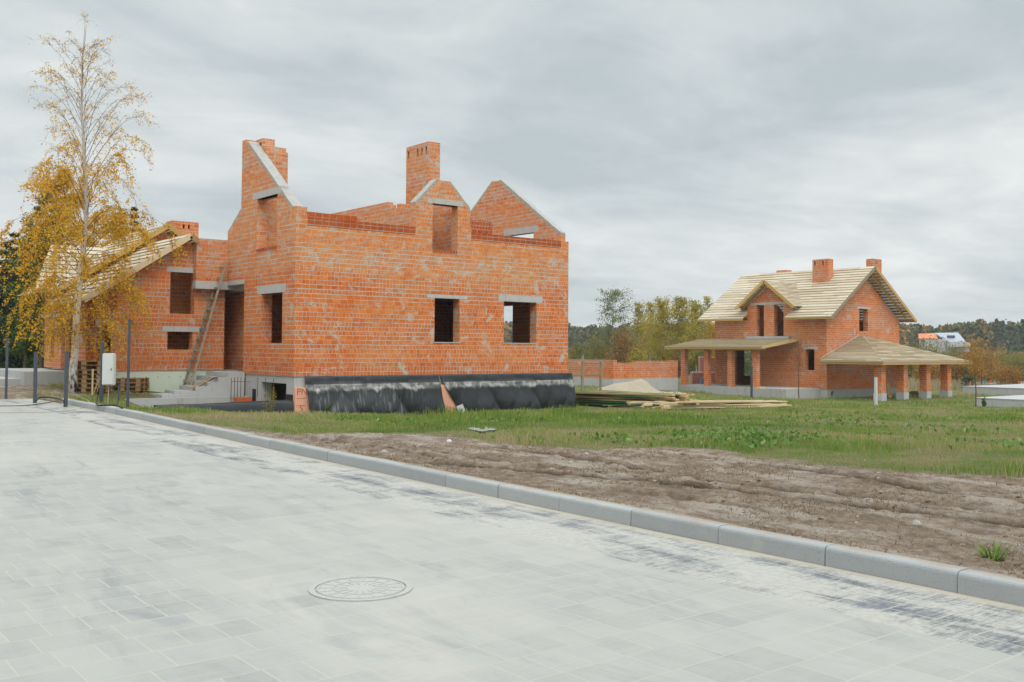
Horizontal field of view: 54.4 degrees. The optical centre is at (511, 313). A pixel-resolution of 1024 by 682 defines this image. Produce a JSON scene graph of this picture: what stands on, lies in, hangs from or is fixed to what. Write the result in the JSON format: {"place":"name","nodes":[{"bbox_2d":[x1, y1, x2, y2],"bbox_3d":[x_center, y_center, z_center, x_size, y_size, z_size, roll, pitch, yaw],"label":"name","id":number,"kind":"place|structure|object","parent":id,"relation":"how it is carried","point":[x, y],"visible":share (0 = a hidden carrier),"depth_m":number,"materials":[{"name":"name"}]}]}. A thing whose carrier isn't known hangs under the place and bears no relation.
{"place":"outdoors","nodes":[
{"label":"outdoors","id":0,"kind":"place"},
{"bbox_2d":[0,399,1023,681],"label":"pavement","id":1,"kind":"structure","parent":0,"point":[136,551],"depth_m":6.44,"materials":[{"name":"concrete"}]},
{"bbox_2d":[4,337,8,398],"bbox_3d":[-14.418,1.569,28.406,0.070,1.759,0.070,2,-3,-39],"label":"steel post","id":2,"kind":"object","parent":1,"relation":"on","point":[6,366],"visible":1,"depth_m":28.38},
{"bbox_2d":[33,352,37,402],"bbox_3d":[-12.841,1.748,26.821,0.088,1.420,0.088,2,-3,-39],"label":"steel post","id":3,"kind":"object","parent":1,"relation":"on","point":[35,376],"visible":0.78,"depth_m":26.79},
{"bbox_2d":[0,395,87,412],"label":"kerb","id":4,"kind":"object","parent":1,"relation":"on","point":[49,411],"visible":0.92,"depth_m":22.98,"materials":[{"name":"concrete"}]},
{"bbox_2d":[63,351,68,406],"bbox_3d":[-11.304,1.698,25.242,0.088,1.464,0.088,2,-3,-39],"label":"steel post","id":5,"kind":"object","parent":1,"relation":"on","point":[66,365],"visible":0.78,"depth_m":25.21,"materials":[{"name":"metal"}]},
{"bbox_2d":[308,576,412,601],"bbox_3d":[-0.982,1.785,6.470,0.670,0.010,0.670,2,-3,-39],"label":"manhole cover","id":6,"kind":"object","parent":1,"relation":"on","point":[359,588],"visible":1,"depth_m":6.44,"materials":[{"name":"metal"}]},
{"bbox_2d":[0,347,1023,577],"bbox_3d":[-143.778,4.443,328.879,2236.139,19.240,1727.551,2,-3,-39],"label":"ground","id":7,"kind":"structure","parent":0,"point":[996,522],"depth_m":11.55,"materials":[{"name":"soil"}]},
{"bbox_2d":[0,241,22,315],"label":"pine tree","id":8,"kind":"object","parent":7,"relation":"on","point":[7,255],"visible":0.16,"depth_m":57.99,"materials":[{"name":"green plant"}]},
{"bbox_2d":[4,232,22,277],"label":"pine tree","id":9,"kind":"object","parent":7,"relation":"on","point":[13,234],"visible":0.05,"depth_m":72.03,"materials":[{"name":"green plant"}]},
{"bbox_2d":[0,259,38,367],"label":"pine tree","id":10,"kind":"object","parent":7,"relation":"on","point":[13,362],"visible":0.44,"depth_m":51.64,"materials":[{"name":"green plant"}]},
{"bbox_2d":[0,233,46,367],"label":"maple tree","id":11,"kind":"object","parent":7,"relation":"on","point":[26,344],"visible":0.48,"depth_m":49.83,"materials":[{"name":"green plant"}]},
{"bbox_2d":[0,368,63,385],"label":"concrete terrace","id":12,"kind":"structure","parent":7,"relation":"on","point":[23,376],"depth_m":35.58,"materials":[{"name":"concrete"}]},
{"bbox_2d":[18,304,51,368],"bbox_3d":[-25.386,1.157,53.844,3.400,4.532,3.549,0,-2,15],"label":"willow shrub","id":13,"kind":"object","parent":7,"relation":"on","point":[36,347],"visible":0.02,"depth_m":53.44,"materials":[{"name":"orange plant"}]},
{"bbox_2d":[15,191,63,367],"bbox_3d":[-23.611,-1.436,50.116,2.509,9.407,2.643,2,-3,-39],"label":"maple tree","id":14,"kind":"object","parent":7,"relation":"on","point":[35,272],"visible":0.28,"depth_m":49.96,"materials":[{"name":"yellow plant"}]},
{"bbox_2d":[15,164,105,308],"bbox_3d":[-23.650,-2.216,52.038,4.183,11.138,4.599,2,-3,-39],"label":"maple tree","id":15,"kind":"object","parent":7,"relation":"on","point":[47,189],"visible":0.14,"depth_m":51.87,"materials":[{"name":"yellow plant"}]},
{"bbox_2d":[78,387,111,391],"bbox_3d":[-13.903,2.511,32.724,1.200,0.144,0.800,0,-2,3],"label":"pallet","id":16,"kind":"object","parent":7,"relation":"on","point":[88,389],"visible":0.4,"depth_m":32.65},
{"bbox_2d":[77,383,112,387],"bbox_3d":[-13.884,2.365,32.727,1.200,0.144,0.800,0,-2,0],"label":"pallet","id":17,"kind":"object","parent":16,"relation":"on","point":[86,385],"visible":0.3,"depth_m":32.33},
{"bbox_2d":[68,379,99,382],"bbox_3d":[-13.904,2.219,32.731,1.200,0.144,0.800,0,-2,1],"label":"pallet","id":18,"kind":"object","parent":17,"relation":"on","point":[86,380],"visible":0.29,"depth_m":32.34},
{"bbox_2d":[68,374,99,378],"bbox_3d":[-13.913,2.074,32.771,1.200,0.144,0.800,0,-2,-1],"label":"pallet","id":19,"kind":"object","parent":18,"relation":"on","point":[86,376],"visible":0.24,"depth_m":32.38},
{"bbox_2d":[68,370,99,373],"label":"pallet","id":20,"kind":"object","parent":19,"relation":"on","point":[86,371],"visible":0.28,"depth_m":32.35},
{"bbox_2d":[77,365,99,369],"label":"pallet","id":21,"kind":"object","parent":20,"relation":"on","point":[86,367],"visible":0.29,"depth_m":32.37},
{"bbox_2d":[69,360,99,364],"bbox_3d":[-13.891,1.635,32.727,1.200,0.144,0.800,0,-2,2],"label":"pallet","id":22,"kind":"object","parent":21,"relation":"on","point":[88,362],"visible":0.34,"depth_m":32.36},
{"bbox_2d":[91,369,99,394],"bbox_3d":[-13.305,2.252,31.761,0.305,0.957,0.149,0,-2,8],"label":"wooden stake","id":23,"kind":"object","parent":7,"relation":"on","point":[92,392],"visible":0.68,"depth_m":31.76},
{"bbox_2d":[82,207,109,250],"bbox_3d":[-25.100,-1.324,60.371,3.425,10.141,3.736,0,-2,10],"label":"maple tree","id":24,"kind":"object","parent":7,"relation":"on","point":[95,235],"visible":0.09,"depth_m":60.04,"materials":[{"name":"yellow plant"}]},
{"bbox_2d":[0,13,192,392],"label":"birch tree","id":25,"kind":"object","parent":7,"relation":"on","point":[82,264],"visible":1,"depth_m":31.74,"materials":[{"name":"yellow plant"}]},
{"bbox_2d":[99,342,104,402],"bbox_3d":[-11.622,1.773,28.211,0.093,1.906,0.093,2,-3,-39],"label":"steel post","id":26,"kind":"object","parent":7,"relation":"on","point":[101,391],"visible":0.75,"depth_m":28.18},
{"bbox_2d":[101,353,115,403],"bbox_3d":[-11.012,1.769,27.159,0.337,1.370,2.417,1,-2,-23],"label":"meter box","id":27,"kind":"object","parent":26,"relation":"attached to","point":[108,369],"visible":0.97,"depth_m":26.09,"materials":[{"name":"grey metal"}]},
{"bbox_2d":[102,354,112,383],"bbox_3d":[-10.600,1.469,26.095,0.270,0.790,0.012,1,-2,-6],"label":"door","id":28,"kind":"structure","parent":27,"relation":"in","point":[107,359],"depth_m":26.09,"materials":[{"name":"white metal"}]},
{"bbox_2d":[98,211,132,248],"bbox_3d":[-23.194,-1.165,58.110,2.711,9.667,2.406,2,-3,-39],"label":"maple tree","id":29,"kind":"object","parent":7,"relation":"on","point":[106,243],"visible":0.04,"depth_m":57.87,"materials":[{"name":"yellow plant"}]},
{"bbox_2d":[18,220,238,392],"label":"roofed house","id":30,"kind":"structure","parent":7,"relation":"on","point":[160,357],"depth_m":35.80,"materials":[{"name":"orange brick"}]},
{"bbox_2d":[126,319,130,407],"bbox_3d":[-9.387,1.303,24.369,0.063,2.306,0.063,2,-3,-39],"label":"steel post","id":31,"kind":"object","parent":7,"relation":"on","point":[128,363],"visible":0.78,"depth_m":24.35,"materials":[{"name":"metal"}]},
{"bbox_2d":[112,386,148,390],"bbox_3d":[-13.248,2.593,34.296,1.200,0.144,0.800,0,-2,3],"label":"pallet","id":32,"kind":"object","parent":7,"relation":"on","point":[136,388],"visible":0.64,"depth_m":33.91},
{"bbox_2d":[113,382,148,386],"bbox_3d":[-13.240,2.447,34.288,1.200,0.144,0.800,0,-2,3],"label":"pallet","id":33,"kind":"object","parent":32,"relation":"on","point":[142,384],"visible":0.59,"depth_m":33.92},
{"bbox_2d":[116,378,148,382],"bbox_3d":[-13.252,2.301,34.304,1.200,0.144,0.800,0,-2,1],"label":"pallet","id":34,"kind":"object","parent":33,"relation":"on","point":[138,380],"visible":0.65,"depth_m":33.91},
{"bbox_2d":[125,396,247,407],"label":"retaining wall","id":35,"kind":"structure","parent":7,"relation":"on","point":[146,402],"depth_m":33.14,"materials":[{"name":"concrete"}]},
{"bbox_2d":[149,371,244,397],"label":"concrete steps","id":36,"kind":"structure","parent":7,"relation":"on","point":[218,386],"depth_m":34.35,"materials":[{"name":"concrete"}]},
{"bbox_2d":[183,261,227,384],"bbox_3d":[-10.992,0.380,35.693,1.393,4.569,0.537,2,-3,-39],"label":"wooden ladder","id":37,"kind":"object","parent":36,"relation":"on","point":[195,349],"visible":0.91,"depth_m":35.60,"materials":[{"name":"wood"}]},
{"bbox_2d":[189,374,225,389],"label":"plank ramp","id":38,"kind":"structure","parent":36,"relation":"attached to","point":[206,381],"depth_m":34.14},
{"bbox_2d":[154,400,293,412],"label":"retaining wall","id":39,"kind":"structure","parent":7,"relation":"on","point":[278,406],"depth_m":30.81,"materials":[{"name":"concrete"}]},
{"bbox_2d":[234,397,251,401],"bbox_3d":[-9.199,3.261,34.032,0.530,0.770,0.300,2,-3,-39],"label":"brick pack","id":40,"kind":"object","parent":7,"relation":"on","point":[238,399],"visible":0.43,"depth_m":33.92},
{"bbox_2d":[231,377,273,396],"bbox_3d":[-8.675,2.867,33.409,0.707,1.420,2.169,2,-3,-39],"label":"rebar mesh","id":41,"kind":"object","parent":7,"relation":"on","point":[237,381],"visible":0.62,"depth_m":34.12,"materials":[{"name":"metal"}]},
{"bbox_2d":[263,387,276,411],"bbox_3d":[-7.408,2.631,30.432,0.454,0.907,0.520,1,-2,-12],"label":"weed plant","id":42,"kind":"object","parent":7,"relation":"on","point":[272,400],"visible":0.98,"depth_m":30.41,"materials":[{"name":"green plant"}]},
{"bbox_2d":[304,375,444,414],"bbox_3d":[-4.493,2.810,33.622,5.360,1.409,0.410,2,-3,-39],"label":"foundation sheet","id":43,"kind":"object","parent":7,"relation":"on","point":[388,394],"visible":0.84,"depth_m":33.53,"materials":[{"name":"plastic"}]},
{"bbox_2d":[192,138,568,412],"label":"brick house","id":44,"kind":"structure","parent":7,"relation":"on","point":[434,275],"depth_m":35.19,"materials":[{"name":"orange brick"}]},
{"bbox_2d":[440,373,575,411],"bbox_3d":[0.007,2.968,37.246,6.361,1.409,0.347,2,-3,-39],"label":"foundation sheet","id":45,"kind":"object","parent":7,"relation":"on","point":[533,391],"visible":0.94,"depth_m":37.18,"materials":[{"name":"plastic"}]},
{"bbox_2d":[0,393,1023,606],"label":"kerb","id":46,"kind":"structure","parent":7,"relation":"on","point":[969,582],"depth_m":8.41,"materials":[{"name":"grey concrete"}]},
{"bbox_2d":[96,388,122,408],"bbox_3d":[-10.482,2.165,25.334,0.459,0.290,6.792,1,-2,-27],"label":"cable","id":47,"kind":"object","parent":46,"relation":"on","point":[121,407],"visible":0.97,"depth_m":23.33,"materials":[{"name":"black rubber"}]},
{"bbox_2d":[37,382,1023,477],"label":"grass","id":48,"kind":"structure","parent":7,"relation":"on","point":[567,415],"depth_m":21.59,"materials":[{"name":"plant"}]},
{"bbox_2d":[130,409,1023,575],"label":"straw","id":49,"kind":"object","parent":7,"relation":"on","point":[825,539],"visible":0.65,"depth_m":10.65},
{"bbox_2d":[568,337,591,358],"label":"willow shrub","id":50,"kind":"object","parent":7,"relation":"on","point":[573,352],"visible":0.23,"depth_m":109.86,"materials":[{"name":"green plant"}]},
{"bbox_2d":[568,355,601,390],"bbox_3d":[4.249,3.688,60.045,0.193,2.312,6.806,-1,-2,24],"label":"wooden fence","id":51,"kind":"object","parent":7,"relation":"on","point":[582,361],"visible":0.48,"depth_m":60.35,"materials":[{"name":"wood"}]},
{"bbox_2d":[577,327,615,359],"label":"willow shrub","id":52,"kind":"object","parent":7,"relation":"on","point":[596,354],"visible":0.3,"depth_m":103.85,"materials":[{"name":"green plant"}]},
{"bbox_2d":[595,286,635,358],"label":"birch tree","id":53,"kind":"object","parent":7,"relation":"on","point":[614,294],"visible":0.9,"depth_m":99.96,"materials":[{"name":"green plant"}]},
{"bbox_2d":[568,359,677,390],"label":"unfinished walls","id":54,"kind":"structure","parent":7,"relation":"on","point":[660,375],"depth_m":70.05,"materials":[{"name":"orange brick"}]},
{"bbox_2d":[599,321,651,362],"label":"willow shrub","id":55,"kind":"object","parent":7,"relation":"on","point":[621,358],"visible":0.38,"depth_m":97.64,"materials":[{"name":"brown plant"}]},
{"bbox_2d":[233,423,1023,578],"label":"soil clods","id":56,"kind":"object","parent":7,"relation":"on","point":[961,544],"visible":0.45,"depth_m":10.03,"materials":[{"name":"soil"}]},
{"bbox_2d":[618,343,649,362],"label":"willow shrub","id":57,"kind":"object","parent":7,"relation":"on","point":[636,357],"visible":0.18,"depth_m":91.76,"materials":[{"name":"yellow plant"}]},
{"bbox_2d":[626,300,649,354],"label":"birch tree","id":58,"kind":"object","parent":7,"relation":"on","point":[639,314],"visible":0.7,"depth_m":112.02,"materials":[{"name":"green plant"}]},
{"bbox_2d":[598,379,685,393],"bbox_3d":[7.646,4.742,64.507,7.000,0.985,4.600,0,-2,0],"label":"sand heap","id":59,"kind":"object","parent":7,"relation":"on","point":[640,385],"visible":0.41,"depth_m":63.78,"materials":[{"name":"sand"}]},
{"bbox_2d":[638,301,657,360],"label":"birch tree","id":60,"kind":"object","parent":7,"relation":"on","point":[650,305],"visible":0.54,"depth_m":116.03,"materials":[{"name":"green plant"}]},
{"bbox_2d":[625,295,685,360],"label":"birch tree","id":61,"kind":"object","parent":7,"relation":"on","point":[662,306],"visible":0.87,"depth_m":107.90,"materials":[{"name":"green plant"}]},
{"bbox_2d":[641,334,676,360],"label":"willow shrub","id":62,"kind":"object","parent":7,"relation":"on","point":[658,357],"visible":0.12,"depth_m":119.48,"materials":[{"name":"green plant"}]},
{"bbox_2d":[301,410,1023,454],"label":"weeds","id":63,"kind":"object","parent":7,"relation":"on","point":[746,434],"visible":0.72,"depth_m":17.88,"materials":[{"name":"green plant"}]},
{"bbox_2d":[667,351,689,379],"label":"willow shrub","id":64,"kind":"object","parent":7,"relation":"on","point":[679,365],"visible":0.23,"depth_m":92.66,"materials":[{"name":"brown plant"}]},
{"bbox_2d":[656,295,707,364],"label":"birch tree","id":65,"kind":"object","parent":7,"relation":"on","point":[682,304],"visible":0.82,"depth_m":105.89,"materials":[{"name":"green plant"}]},
{"bbox_2d":[665,341,703,373],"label":"willow shrub","id":66,"kind":"object","parent":7,"relation":"on","point":[690,367],"visible":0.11,"depth_m":116.78,"materials":[{"name":"green plant"}]},
{"bbox_2d":[679,297,711,371],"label":"birch tree","id":67,"kind":"object","parent":7,"relation":"on","point":[694,362],"visible":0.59,"depth_m":111.86,"materials":[{"name":"green plant"}]},
{"bbox_2d":[690,372,703,383],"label":"brick pack","id":68,"kind":"object","parent":7,"relation":"on","point":[695,377],"visible":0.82,"depth_m":77.57,"materials":[{"name":"brick"}]},
{"bbox_2d":[698,357,703,375],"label":"brick pack","id":69,"kind":"object","parent":7,"relation":"on","point":[700,364],"visible":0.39,"depth_m":80.62,"materials":[{"name":"brick"}]},
{"bbox_2d":[690,296,714,356],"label":"birch tree","id":70,"kind":"object","parent":7,"relation":"on","point":[707,298],"visible":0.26,"depth_m":118.07,"materials":[{"name":"green plant"}]},
{"bbox_2d":[704,322,714,356],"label":"birch tree","id":71,"kind":"object","parent":7,"relation":"on","point":[712,336],"visible":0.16,"depth_m":112.02,"materials":[{"name":"yellow plant"}]},
{"bbox_2d":[744,351,750,375],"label":"willow shrub","id":72,"kind":"object","parent":7,"relation":"on","point":[746,369],"visible":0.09,"depth_m":99.60,"materials":[{"name":"green plant"}]},
{"bbox_2d":[750,366,752,398],"bbox_3d":[14.687,4.457,61.032,0.125,2.418,0.125,2,-3,-39],"label":"metal post","id":73,"kind":"object","parent":7,"relation":"on","point":[751,381],"visible":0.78,"depth_m":61.01,"materials":[{"name":"metal"}]},
{"bbox_2d":[504,318,1023,353],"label":"forest","id":74,"kind":"object","parent":7,"relation":"on","point":[996,334],"visible":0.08,"depth_m":328.04,"materials":[{"name":"plant"}]},
{"bbox_2d":[568,347,1023,368],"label":"scrub","id":75,"kind":"object","parent":7,"relation":"on","point":[746,352],"depth_m":197.92,"materials":[{"name":"plant"}]},
{"bbox_2d":[786,333,813,397],"bbox_3d":[17.860,3.229,62.176,1.917,4.116,1.995,1,-2,-6],"label":"young tree","id":76,"kind":"object","parent":7,"relation":"on","point":[799,362],"visible":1,"depth_m":62.03,"materials":[{"name":"orange plant"}]},
{"bbox_2d":[664,259,972,400],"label":"roofed house","id":77,"kind":"structure","parent":7,"relation":"on","point":[853,354],"depth_m":70.65,"materials":[{"name":"orange brick"}]},
{"bbox_2d":[678,373,1022,391],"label":"dry reeds","id":78,"kind":"object","parent":7,"relation":"on","point":[913,384],"visible":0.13,"depth_m":87.21,"materials":[{"name":"plant"}]},
{"bbox_2d":[874,377,877,406],"bbox_3d":[18.468,4.161,50.521,0.135,1.811,0.135,2,-3,-39],"label":"metal post","id":79,"kind":"object","parent":7,"relation":"on","point":[875,391],"visible":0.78,"depth_m":50.49,"materials":[{"name":"metal"}]},
{"bbox_2d":[909,364,956,381],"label":"willow shrub","id":80,"kind":"object","parent":7,"relation":"on","point":[935,372],"visible":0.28,"depth_m":95.46,"materials":[{"name":"brown plant"}]},
{"bbox_2d":[907,331,963,379],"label":"willow shrub","id":81,"kind":"object","parent":7,"relation":"on","point":[930,346],"visible":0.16,"depth_m":111.55,"materials":[{"name":"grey plant"}]},
{"bbox_2d":[918,332,970,352],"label":"white house","id":82,"kind":"structure","parent":7,"relation":"on","point":[950,337],"depth_m":208.00,"materials":[{"name":"grey metal"}]},
{"bbox_2d":[945,343,966,370],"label":"willow shrub","id":83,"kind":"object","parent":7,"relation":"on","point":[954,350],"visible":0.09,"depth_m":119.67,"materials":[{"name":"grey plant"}]},
{"bbox_2d":[951,355,982,382],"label":"willow shrub","id":84,"kind":"object","parent":7,"relation":"on","point":[957,375],"visible":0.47,"depth_m":95.46,"materials":[{"name":"brown plant"}]},
{"bbox_2d":[960,367,976,388],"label":"pine tree","id":85,"kind":"object","parent":7,"relation":"on","point":[967,379],"visible":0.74,"depth_m":87.74,"materials":[{"name":"green plant"}]},
{"bbox_2d":[958,335,990,406],"bbox_3d":[24.600,3.105,53.018,2.320,4.038,1.871,2,-3,-39],"label":"young tree","id":86,"kind":"object","parent":7,"relation":"on","point":[975,358],"visible":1,"depth_m":53.01,"materials":[{"name":"orange plant"}]},
{"bbox_2d":[951,346,1018,382],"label":"willow shrub","id":87,"kind":"object","parent":7,"relation":"on","point":[990,364],"visible":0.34,"depth_m":98.95,"materials":[{"name":"brown plant"}]},
{"bbox_2d":[970,535,1013,561],"bbox_3d":[3.406,1.686,7.060,0.323,0.185,0.341,2,-3,-39],"label":"grass tuft","id":88,"kind":"object","parent":7,"relation":"on","point":[995,554],"visible":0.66,"depth_m":7.06,"materials":[{"name":"plant"}]},
{"bbox_2d":[962,384,1023,394],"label":"foundation slab","id":89,"kind":"structure","parent":7,"relation":"on","point":[1012,389],"depth_m":75.45,"materials":[{"name":"concrete"}]},
{"bbox_2d":[974,395,1023,407],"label":"foundation slab","id":90,"kind":"structure","parent":7,"relation":"on","point":[1016,401],"depth_m":54.59,"materials":[{"name":"concrete"}]},
{"bbox_2d":[984,362,1023,384],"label":"willow shrub","id":91,"kind":"object","parent":7,"relation":"on","point":[1003,376],"visible":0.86,"depth_m":91.52,"materials":[{"name":"brown plant"}]},
{"bbox_2d":[991,348,1019,367],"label":"willow shrub","id":92,"kind":"object","parent":7,"relation":"on","point":[1001,354],"visible":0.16,"depth_m":149.99,"materials":[{"name":"brown plant"}]},
{"bbox_2d":[998,346,1023,380],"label":"willow shrub","id":93,"kind":"object","parent":7,"relation":"on","point":[1016,360],"visible":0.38,"depth_m":107.77,"materials":[{"name":"grey plant"}]},
{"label":"bearer","id":94,"kind":"object","parent":7,"relation":"on","visible":0},
{"bbox_2d":[661,406,786,408],"bbox_3d":[8.656,3.702,39.268,0.152,0.058,11.863,-1,-5,35],"label":"plank","id":95,"kind":"object","parent":94,"relation":"on","point":[718,407],"visible":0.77,"depth_m":37.97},
{"bbox_2d":[656,405,791,408],"bbox_3d":[8.767,3.720,39.737,0.150,0.050,11.862,-1,-4,38],"label":"plank","id":96,"kind":"object","parent":94,"relation":"on","point":[743,405],"visible":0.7,"depth_m":41.14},
{"bbox_2d":[660,404,786,405],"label":"plank","id":97,"kind":"object","parent":96,"relation":"on","point":[718,404],"visible":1,"depth_m":38.10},
{"bbox_2d":[0,0,1023,327],"label":"sky","id":98,"kind":"structure","parent":0,"point":[684,148],"materials":[{"name":"grey"}]},
{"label":"plank","id":99,"kind":"object","parent":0,"visible":0},
{"bbox_2d":[576,396,672,399],"bbox_3d":[4.069,3.337,39.232,0.150,0.050,7.600,2,-4,-29],"label":"plank","id":100,"kind":"object","parent":99,"relation":"on","point":[626,398],"visible":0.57,"depth_m":38.62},
{"bbox_2d":[575,393,663,397],"bbox_3d":[3.858,3.269,39.570,0.150,0.050,7.600,1,-4,-24],"label":"plank","id":101,"kind":"object","parent":100,"relation":"on","point":[620,395],"visible":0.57,"depth_m":38.55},
{"bbox_2d":[575,392,674,395],"bbox_3d":[3.983,3.172,39.241,0.150,0.050,7.600,2,-4,-29],"label":"plank","id":102,"kind":"object","parent":101,"relation":"on","point":[626,394],"visible":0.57,"depth_m":38.32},
{"label":"plank","id":103,"kind":"object","parent":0,"visible":0},
{"bbox_2d":[576,402,641,405],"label":"plank","id":104,"kind":"object","parent":103,"relation":"on","point":[608,404],"visible":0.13,"depth_m":39.41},
{"bbox_2d":[576,400,625,402],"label":"plank","id":105,"kind":"object","parent":104,"relation":"on","point":[599,401],"visible":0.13,"depth_m":39.85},
{"bbox_2d":[576,398,668,402],"bbox_3d":[3.950,3.439,39.446,0.151,0.053,7.600,1,-4,-26],"label":"plank","id":106,"kind":"object","parent":105,"relation":"on","point":[612,399],"visible":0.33,"depth_m":39.38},
{"bbox_2d":[701,403,786,403],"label":"plank","id":107,"kind":"object","parent":103,"relation":"on","point":[729,403],"visible":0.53,"depth_m":39.55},
{"bbox_2d":[662,403,780,406],"bbox_3d":[8.598,3.622,39.460,0.150,0.050,11.863,-1,-4,34],"label":"plank","id":108,"kind":"object","parent":107,"relation":"on","point":[724,405],"visible":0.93,"depth_m":36.31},
{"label":"plank","id":109,"kind":"object","parent":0,"visible":0},
{"bbox_2d":[675,401,769,402],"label":"plank","id":110,"kind":"object","parent":109,"relation":"on","point":[714,401],"visible":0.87,"depth_m":37.32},
{"label":"plank","id":111,"kind":"object","parent":110,"relation":"on","visible":0},
{"bbox_2d":[632,401,786,402],"bbox_3d":[8.277,3.552,39.944,0.150,0.050,11.863,-1,-5,42],"label":"plank","id":112,"kind":"object","parent":111,"relation":"on","point":[656,402],"visible":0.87,"depth_m":36.13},
{"bbox_2d":[654,400,763,401],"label":"plank","id":113,"kind":"object","parent":112,"relation":"on","point":[720,400],"visible":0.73,"depth_m":41.18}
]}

